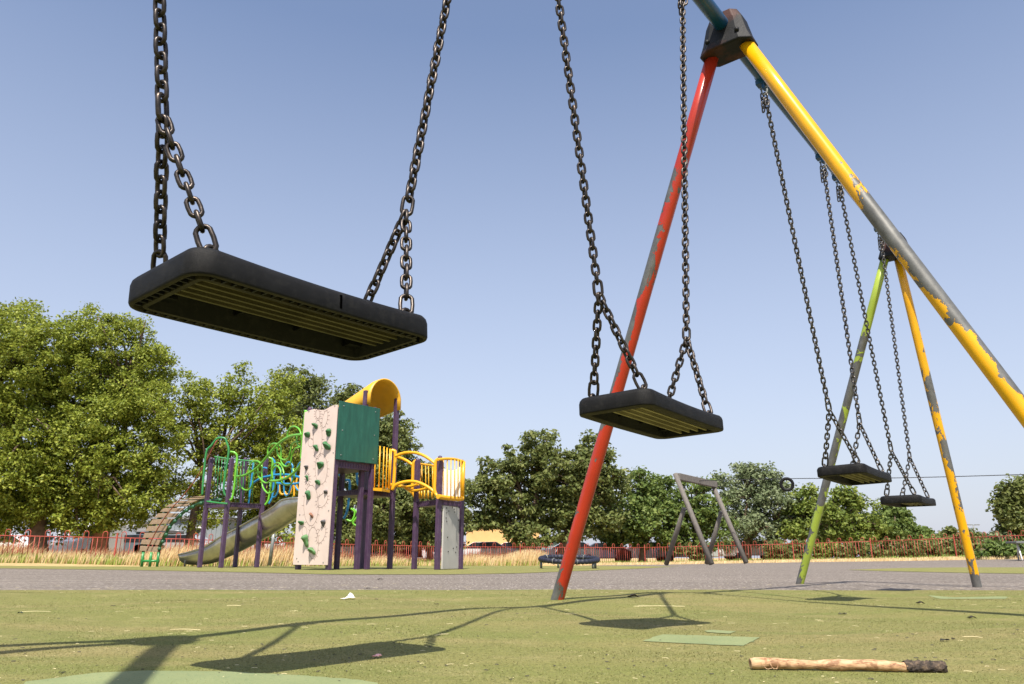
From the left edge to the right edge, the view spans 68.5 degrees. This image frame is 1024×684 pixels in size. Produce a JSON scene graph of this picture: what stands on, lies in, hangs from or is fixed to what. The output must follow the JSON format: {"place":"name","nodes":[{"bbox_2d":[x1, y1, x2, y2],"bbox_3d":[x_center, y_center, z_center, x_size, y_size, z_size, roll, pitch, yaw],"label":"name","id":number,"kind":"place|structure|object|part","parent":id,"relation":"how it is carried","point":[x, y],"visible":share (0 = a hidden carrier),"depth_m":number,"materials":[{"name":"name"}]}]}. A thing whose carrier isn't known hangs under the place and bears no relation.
{"place":"outdoors","nodes":[
{"label":"outdoors","id":0,"kind":"place"},
{"bbox_2d":[0,543,549,565],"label":"dry grass","id":1,"kind":"structure","parent":0,"point":[516,556],"depth_m":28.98,"materials":[{"name":"plant"}]},
{"bbox_2d":[0,566,676,573],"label":"play surface","id":2,"kind":"object","parent":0,"point":[405,569],"visible":0.84,"depth_m":12.65,"materials":[{"name":"grey rubber"}]},
{"bbox_2d":[268,533,275,565],"bbox_3d":[-6.141,5.192,19.317,0.173,1.065,0.148,0,-16,0],"label":"metal post","id":3,"kind":"object","parent":2,"relation":"on","point":[271,550],"visible":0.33,"depth_m":19.24,"materials":[{"name":"grey metal"}]},
{"bbox_2d":[140,378,464,569],"bbox_3d":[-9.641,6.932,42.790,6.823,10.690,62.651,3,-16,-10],"label":"climbing frame","id":4,"kind":"object","parent":2,"relation":"on","point":[342,439],"visible":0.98,"depth_m":13.15,"materials":[{"name":"purple paint"}]},
{"bbox_2d":[538,554,599,568],"bbox_3d":[1.062,4.086,14.015,1.153,0.256,1.150,0,-16,0],"label":"rotating ring","id":5,"kind":"object","parent":2,"relation":"on","point":[580,559],"visible":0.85,"depth_m":13.78,"materials":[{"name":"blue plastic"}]},
{"bbox_2d":[0,558,841,574],"bbox_3d":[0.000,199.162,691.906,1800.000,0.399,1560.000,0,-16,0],"label":"ground","id":6,"kind":"structure","parent":0,"point":[52,564],"depth_m":23.54,"materials":[{"name":"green plant"}]},
{"bbox_2d":[0,534,27,547],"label":"parked car","id":7,"kind":"object","parent":6,"relation":"on","point":[23,537],"visible":0.06,"depth_m":41.73,"materials":[{"name":"paint"}]},
{"bbox_2d":[0,297,142,551],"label":"broadleaf tree","id":8,"kind":"object","parent":6,"relation":"on","point":[31,466],"visible":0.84,"depth_m":31.95,"materials":[{"name":"green plant"}]},
{"bbox_2d":[47,523,136,552],"bbox_3d":[-22.642,10.794,40.587,1.770,1.989,4.620,-4,-16,12],"label":"parked van","id":9,"kind":"object","parent":6,"relation":"on","point":[111,543],"visible":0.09,"depth_m":39.11,"materials":[{"name":"paint"}]},
{"bbox_2d":[18,301,195,551],"bbox_3d":[-18.113,3.971,34.152,7.870,11.979,6.421,0,-16,0],"label":"broadleaf tree","id":10,"kind":"object","parent":6,"relation":"on","point":[136,489],"visible":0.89,"depth_m":33.14,"materials":[{"name":"green plant"}]},
{"bbox_2d":[123,521,148,528],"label":"building","id":11,"kind":"structure","parent":6,"relation":"on","point":[146,523],"depth_m":60.08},
{"bbox_2d":[123,534,163,552],"bbox_3d":[-21.290,11.613,42.438,4.220,1.439,1.770,0,-16,0],"label":"parked car","id":12,"kind":"object","parent":6,"relation":"on","point":[128,541],"visible":0.03,"depth_m":41.70,"materials":[{"name":"paint"}]},
{"bbox_3d":[-21.030,11.138,42.580,2.800,0.390,1.740,0,-16,0],"label":"window","id":13,"kind":"part","parent":12,"relation":"part of","materials":[{"name":"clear glass"}]},
{"bbox_2d":[136,529,183,534],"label":"building","id":14,"kind":"structure","parent":6,"relation":"on","point":[170,532],"depth_m":45.50,"materials":[{"name":"grey"}]},
{"bbox_2d":[134,534,211,553],"bbox_3d":[-18.881,11.613,42.438,4.220,1.439,1.770,0,-16,0],"label":"parked car","id":15,"kind":"object","parent":6,"relation":"on","point":[177,537],"visible":0.1,"depth_m":41.71,"materials":[{"name":"paint"}]},
{"bbox_3d":[-18.621,11.138,42.580,2.800,0.390,1.740,0,-16,0],"label":"window","id":16,"kind":"part","parent":15,"relation":"part of","materials":[{"name":"black glass"}]},
{"bbox_2d":[149,516,242,539],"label":"building","id":17,"kind":"structure","parent":6,"relation":"on","point":[216,533],"depth_m":48.53,"materials":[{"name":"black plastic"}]},
{"bbox_2d":[157,360,283,545],"bbox_3d":[-14.753,5.878,37.277,5.946,10.090,4.529,6,-17,-21],"label":"broadleaf tree","id":18,"kind":"object","parent":6,"relation":"on","point":[196,390],"visible":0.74,"depth_m":37.16,"materials":[{"name":"green plant"}]},
{"bbox_2d":[0,538,507,561],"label":"grass seed heads","id":19,"kind":"object","parent":6,"relation":"on","point":[253,548],"depth_m":29.27,"materials":[{"name":"beige plant"}]},
{"bbox_2d":[215,368,308,549],"bbox_3d":[-12.328,6.182,38.408,5.462,10.255,5.612,0,-16,0],"label":"broadleaf tree","id":20,"kind":"object","parent":6,"relation":"on","point":[276,435],"visible":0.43,"depth_m":38.18,"materials":[{"name":"green plant"}]},
{"bbox_2d":[269,363,346,531],"bbox_3d":[-12.247,7.408,46.649,6.981,12.450,5.375,0,-16,0],"label":"broadleaf tree","id":21,"kind":"object","parent":6,"relation":"on","point":[312,387],"visible":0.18,"depth_m":47.35,"materials":[{"name":"green plant"}]},
{"bbox_2d":[333,540,377,555],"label":"parked car","id":22,"kind":"object","parent":6,"relation":"on","point":[348,548],"visible":0.01,"depth_m":45.45,"materials":[{"name":"paint"}]},
{"bbox_2d":[325,383,435,555],"bbox_3d":[-7.836,7.467,42.515,7.617,10.361,5.399,0,-16,0],"label":"broadleaf tree","id":23,"kind":"object","parent":6,"relation":"on","point":[404,499],"visible":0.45,"depth_m":41.66,"materials":[{"name":"green plant"}]},
{"bbox_2d":[393,547,421,557],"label":"parked car","id":24,"kind":"object","parent":6,"relation":"on","point":[402,553],"visible":0.05,"depth_m":47.33,"materials":[{"name":"paint"}]},
{"bbox_2d":[394,549,433,558],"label":"parked car","id":25,"kind":"object","parent":6,"relation":"on","point":[423,555],"visible":0.09,"depth_m":47.30,"materials":[{"name":"paint"}]},
{"bbox_2d":[397,460,480,560],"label":"broadleaf tree","id":26,"kind":"object","parent":6,"relation":"on","point":[425,535],"visible":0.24,"depth_m":43.24,"materials":[{"name":"green plant"}]},
{"bbox_2d":[463,542,512,554],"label":"parked car","id":27,"kind":"object","parent":6,"relation":"on","point":[476,545],"visible":0.16,"depth_m":49.33,"materials":[{"name":"paint"}]},
{"bbox_3d":[-1.789,13.576,50.203,2.800,0.390,1.740,0,-16,0],"label":"window","id":28,"kind":"part","parent":27,"relation":"part of","materials":[{"name":"black glass"}]},
{"bbox_2d":[0,529,1023,564],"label":"railing fence","id":29,"kind":"object","parent":6,"relation":"on","point":[404,545],"visible":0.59,"depth_m":36.50,"materials":[{"name":"red metal"}]},
{"bbox_2d":[501,542,540,552],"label":"parked car","id":30,"kind":"object","parent":6,"relation":"on","point":[514,548],"visible":0.04,"depth_m":50.29,"materials":[{"name":"paint"}]},
{"bbox_3d":[0.250,13.847,51.166,2.800,0.390,1.740,0,-16,0],"label":"window","id":31,"kind":"part","parent":30,"relation":"part of","materials":[{"name":"black glass"}]},
{"bbox_2d":[465,428,609,550],"bbox_3d":[1.191,9.598,47.025,8.000,8.746,6.693,10,-19,-30],"label":"broadleaf tree","id":32,"kind":"object","parent":6,"relation":"on","point":[547,479],"visible":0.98,"depth_m":46.55,"materials":[{"name":"green plant"}]},
{"bbox_2d":[542,542,599,557],"bbox_3d":[3.873,14.588,51.988,4.220,1.439,1.770,0,-16,0],"label":"parked car","id":33,"kind":"object","parent":6,"relation":"on","point":[589,551],"visible":0.12,"depth_m":51.21,"materials":[{"name":"paint"}]},
{"bbox_3d":[4.133,14.113,52.130,2.800,0.390,1.740,0,-16,0],"label":"window","id":34,"kind":"part","parent":33,"relation":"part of","materials":[{"name":"black glass"}]},
{"bbox_2d":[546,429,635,554],"bbox_3d":[4.817,9.943,48.162,6.249,8.725,4.517,0,-16,0],"label":"broadleaf tree","id":35,"kind":"object","parent":6,"relation":"on","point":[603,497],"visible":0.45,"depth_m":47.39,"materials":[{"name":"green plant"}]},
{"bbox_2d":[589,543,630,561],"bbox_3d":[6.396,15.134,53.912,4.220,1.439,1.770,0,-16,0],"label":"parked car","id":36,"kind":"object","parent":6,"relation":"on","point":[613,555],"visible":0.31,"depth_m":53.11,"materials":[{"name":"paint"}]},
{"bbox_3d":[6.656,14.659,54.054,2.800,0.390,1.740,0,-16,0],"label":"window","id":37,"kind":"part","parent":36,"relation":"part of","materials":[{"name":"black glass"}]},
{"bbox_2d":[593,465,693,561],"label":"broadleaf tree","id":38,"kind":"object","parent":6,"relation":"on","point":[648,505],"visible":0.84,"depth_m":49.78,"materials":[{"name":"green plant"}]},
{"bbox_2d":[617,542,674,561],"bbox_3d":[9.417,15.094,53.924,4.220,1.439,1.770,0,-16,0],"label":"parked car","id":39,"kind":"object","parent":6,"relation":"on","point":[648,552],"visible":0.3,"depth_m":53.11,"materials":[{"name":"paint"}]},
{"bbox_2d":[655,541,717,561],"bbox_3d":[12.214,14.762,52.978,4.220,1.439,1.770,0,-16,0],"label":"parked car","id":40,"kind":"object","parent":6,"relation":"on","point":[662,554],"visible":0.23,"depth_m":52.11,"materials":[{"name":"paint"}]},
{"bbox_2d":[674,542,708,560],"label":"bush","id":41,"kind":"object","parent":6,"relation":"on","point":[694,549],"visible":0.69,"depth_m":48.23,"materials":[{"name":"green plant"}]},
{"bbox_2d":[656,474,739,560],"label":"broadleaf tree","id":42,"kind":"object","parent":6,"relation":"on","point":[706,514],"visible":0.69,"depth_m":48.84,"materials":[{"name":"green plant"}]},
{"bbox_2d":[693,541,740,560],"bbox_3d":[14.988,15.259,54.917,4.220,1.439,1.770,0,-16,0],"label":"parked car","id":43,"kind":"object","parent":6,"relation":"on","point":[723,553],"visible":0.28,"depth_m":54.05,"materials":[{"name":"paint"}]},
{"bbox_2d":[724,541,766,559],"bbox_3d":[17.622,15.477,55.895,4.220,1.439,1.770,0,-16,0],"label":"parked car","id":44,"kind":"object","parent":6,"relation":"on","point":[755,552],"visible":0.13,"depth_m":55.11,"materials":[{"name":"paint"}]},
{"bbox_2d":[710,461,808,559],"bbox_3d":[18.110,12.163,54.399,7.198,7.552,6.108,0,-16,0],"label":"broadleaf tree","id":45,"kind":"object","parent":6,"relation":"on","point":[755,521],"visible":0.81,"depth_m":54.14,"materials":[{"name":"green plant"}]},
{"bbox_2d":[761,539,795,559],"bbox_3d":[16.861,13.168,47.245,2.273,1.559,1.783,0,-16,0],"label":"bush","id":46,"kind":"object","parent":6,"relation":"on","point":[766,551],"visible":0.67,"depth_m":46.98,"materials":[{"name":"green plant"}]},
{"bbox_2d":[781,537,813,558],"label":"bush","id":47,"kind":"object","parent":6,"relation":"on","point":[789,551],"visible":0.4,"depth_m":46.66,"materials":[{"name":"green plant"}]},
{"bbox_2d":[773,482,848,543],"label":"broadleaf tree","id":48,"kind":"object","parent":6,"relation":"on","point":[795,529],"visible":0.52,"depth_m":52.19,"materials":[{"name":"green plant"}]},
{"bbox_2d":[811,539,841,558],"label":"bush","id":49,"kind":"object","parent":6,"relation":"on","point":[827,551],"visible":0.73,"depth_m":45.64,"materials":[{"name":"green plant"}]},
{"bbox_2d":[802,484,892,544],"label":"broadleaf tree","id":50,"kind":"object","parent":6,"relation":"on","point":[845,526],"visible":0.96,"depth_m":48.17,"materials":[{"name":"green plant"}]},
{"bbox_2d":[836,539,875,557],"bbox_3d":[20.417,12.404,44.530,2.475,1.424,1.960,10,-19,-30],"label":"bush","id":51,"kind":"object","parent":6,"relation":"on","point":[852,547],"visible":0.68,"depth_m":44.20,"materials":[{"name":"green plant"}]},
{"bbox_2d":[860,537,899,557],"bbox_3d":[21.364,11.961,43.284,2.164,1.405,1.932,10,-19,-31],"label":"bush","id":52,"kind":"object","parent":6,"relation":"on","point":[884,547],"visible":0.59,"depth_m":43.02,"materials":[{"name":"green plant"}]},
{"bbox_2d":[885,537,922,556],"bbox_3d":[22.005,11.502,41.604,2.461,1.385,1.967,14,-21,-41],"label":"bush","id":53,"kind":"object","parent":6,"relation":"on","point":[902,548],"visible":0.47,"depth_m":41.23,"materials":[{"name":"green plant"}]},
{"bbox_2d":[871,504,939,555],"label":"broadleaf tree","id":54,"kind":"object","parent":6,"relation":"on","point":[900,521],"visible":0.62,"depth_m":49.84,"materials":[{"name":"green plant"}]},
{"bbox_2d":[912,535,957,556],"bbox_3d":[22.298,10.836,39.396,2.406,1.386,1.747,0,-16,0],"label":"bush","id":55,"kind":"object","parent":6,"relation":"on","point":[937,545],"visible":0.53,"depth_m":39.23,"materials":[{"name":"green plant"}]},
{"bbox_2d":[935,525,988,543],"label":"broadleaf tree","id":56,"kind":"object","parent":6,"relation":"on","point":[950,530],"visible":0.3,"depth_m":59.40,"materials":[{"name":"green plant"}]},
{"bbox_2d":[937,537,987,555],"bbox_3d":[22.197,10.174,36.932,2.365,1.394,1.394,0,-16,0],"label":"bush","id":57,"kind":"object","parent":6,"relation":"on","point":[951,549],"visible":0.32,"depth_m":36.75,"materials":[{"name":"green plant"}]},
{"bbox_2d":[974,536,1012,559],"bbox_3d":[21.463,9.201,33.263,2.040,1.178,1.787,-10,-19,31],"label":"bush","id":58,"kind":"object","parent":6,"relation":"on","point":[990,548],"visible":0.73,"depth_m":33.01,"materials":[{"name":"green plant"}]},
{"bbox_2d":[979,531,1020,543],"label":"bush","id":59,"kind":"object","parent":6,"relation":"on","point":[1003,534],"visible":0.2,"depth_m":42.07,"materials":[{"name":"green plant"}]},
{"bbox_2d":[985,473,1023,538],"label":"broadleaf tree","id":60,"kind":"object","parent":6,"relation":"on","point":[1008,507],"visible":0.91,"depth_m":42.59,"materials":[{"name":"green plant"}]},
{"bbox_2d":[996,536,1023,558],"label":"bush","id":61,"kind":"object","parent":6,"relation":"on","point":[1007,549],"visible":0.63,"depth_m":32.18,"materials":[{"name":"green plant"}]},
{"bbox_2d":[466,526,538,547],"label":"building","id":62,"kind":"structure","parent":0,"point":[485,536],"depth_m":60.05,"materials":[{"name":"white paint"}]},
{"bbox_2d":[0,590,1023,683],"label":"play surface","id":63,"kind":"object","parent":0,"point":[119,620],"visible":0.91,"depth_m":1.89,"materials":[{"name":"green rubber"}]},
{"bbox_2d":[24,670,377,683],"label":"surface patch","id":64,"kind":"object","parent":63,"relation":"on","point":[160,677],"visible":1,"depth_m":1.18,"materials":[{"name":"green rubber"}]},
{"bbox_2d":[341,593,354,598],"bbox_3d":[-0.756,1.172,3.474,0.065,0.026,0.040,0,-16,0],"label":"tissue","id":65,"kind":"object","parent":63,"relation":"on","point":[351,595],"visible":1,"depth_m":3.46,"materials":[{"name":"white paper"}]},
{"bbox_2d":[0,590,1023,683],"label":"turf fibres","id":66,"kind":"object","parent":63,"relation":"on","point":[508,608],"visible":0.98,"depth_m":1.91,"materials":[{"name":"green plant"}]},
{"bbox_2d":[0,631,1023,682],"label":"straw litter","id":67,"kind":"object","parent":63,"relation":"on","point":[424,650],"visible":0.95,"depth_m":1.45,"materials":[{"name":"beige plant"}]},
{"bbox_2d":[9,588,1023,680],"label":"crumb litter","id":68,"kind":"object","parent":63,"relation":"on","point":[553,665],"visible":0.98,"depth_m":1.48,"materials":[{"name":"beige"}]},
{"bbox_2d":[48,588,1015,631],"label":"straw litter","id":69,"kind":"object","parent":63,"relation":"on","point":[397,626],"visible":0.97,"depth_m":3.20,"materials":[{"name":"beige plant"}]},
{"bbox_2d":[644,634,759,645],"bbox_3d":[0.453,0.707,1.787,0.245,0.005,0.176,-9,-18,28],"label":"surface patch","id":70,"kind":"object","parent":63,"relation":"on","point":[725,640],"visible":1,"depth_m":1.78,"materials":[{"name":"green rubber"}]},
{"bbox_2d":[706,630,734,633],"bbox_3d":[0.541,0.753,1.956,0.078,0.002,0.089,-10,-19,32],"label":"surface patch","id":71,"kind":"object","parent":63,"relation":"on","point":[719,631],"visible":1,"depth_m":1.96,"materials":[{"name":"green rubber"}]},
{"bbox_2d":[551,0,1023,599],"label":"swing set","id":72,"kind":"object","parent":63,"relation":"on","point":[729,38],"visible":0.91,"depth_m":3.25,"materials":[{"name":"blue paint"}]},
{"bbox_2d":[128,0,451,360],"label":"swing","id":73,"kind":"object","parent":72,"relation":"hanging from","point":[210,286],"visible":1,"depth_m":1.21,"materials":[{"name":"black rubber"}]},
{"bbox_2d":[555,0,723,438],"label":"swing","id":74,"kind":"object","parent":72,"relation":"hanging from","point":[643,410],"visible":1,"depth_m":2.01,"materials":[{"name":"black rubber"}]},
{"bbox_2d":[760,85,891,485],"bbox_3d":[1.477,-0.252,3.618,0.217,1.788,0.910,-13,-20,38],"label":"swing","id":75,"kind":"object","parent":72,"relation":"hanging from","point":[855,473],"visible":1,"depth_m":3.50,"materials":[{"name":"black rubber"}]},
{"bbox_2d":[835,181,935,506],"bbox_3d":[2.217,0.035,4.521,0.216,1.840,0.962,-12,-20,36],"label":"swing","id":76,"kind":"object","parent":72,"relation":"hanging from","point":[912,500],"visible":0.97,"depth_m":4.38,"materials":[{"name":"black metal"}]},
{"bbox_2d":[749,657,947,672],"bbox_3d":[0.561,0.542,1.262,0.311,0.020,0.105,-6,-17,20],"label":"stripped branch","id":77,"kind":"object","parent":63,"relation":"on","point":[927,666],"visible":1,"depth_m":1.26,"materials":[{"name":"brown wood"}]},
{"bbox_2d":[929,595,1007,598],"bbox_3d":[2.290,1.277,3.764,0.324,0.010,0.324,-6,-17,19],"label":"surface patch","id":78,"kind":"object","parent":63,"relation":"on","point":[992,597],"visible":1,"depth_m":3.70,"materials":[{"name":"green rubber"}]},
{"bbox_2d":[0,566,1023,589],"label":"asphalt path","id":79,"kind":"structure","parent":0,"point":[753,578],"depth_m":6.54,"materials":[{"name":"grey asphalt"}]},
{"bbox_2d":[0,0,1023,557],"label":"sky","id":80,"kind":"structure","parent":0,"point":[296,123],"materials":[{"name":"blue"}]},
{"bbox_2d":[539,542,559,548],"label":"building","id":81,"kind":"structure","parent":0,"point":[554,544],"depth_m":61.79,"materials":[{"name":"grey"}]},
{"bbox_2d":[542,554,1023,565],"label":"short dry grass","id":82,"kind":"structure","parent":0,"point":[927,558],"depth_m":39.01,"materials":[{"name":"plant"}]},
{"bbox_2d":[581,559,1023,570],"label":"asphalt yard","id":83,"kind":"structure","parent":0,"point":[1002,562],"depth_m":29.40,"materials":[{"name":"grey asphalt"}]},
{"bbox_2d":[664,473,1023,564],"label":"cableway frame","id":84,"kind":"object","parent":83,"relation":"on","point":[680,477],"visible":0.94,"depth_m":25.95,"materials":[{"name":"grey metal"}]},
{"bbox_2d":[779,477,793,491],"bbox_3d":[9.090,4.708,24.867,0.476,0.472,0.138,-4,-16,13],"label":"hanging tyre","id":85,"kind":"object","parent":84,"relation":"hanging from","point":[782,480],"visible":1,"depth_m":24.84,"materials":[{"name":"black rubber"}]},
{"bbox_2d":[1005,541,1023,560],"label":"picnic table","id":86,"kind":"object","parent":83,"relation":"on","point":[1017,543],"visible":1,"depth_m":29.91,"materials":[{"name":"grey metal"}]},
{"bbox_2d":[854,567,1023,573],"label":"side play surface","id":87,"kind":"object","parent":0,"point":[1017,570],"visible":0.91,"depth_m":12.65,"materials":[{"name":"green rubber"}]}
]}

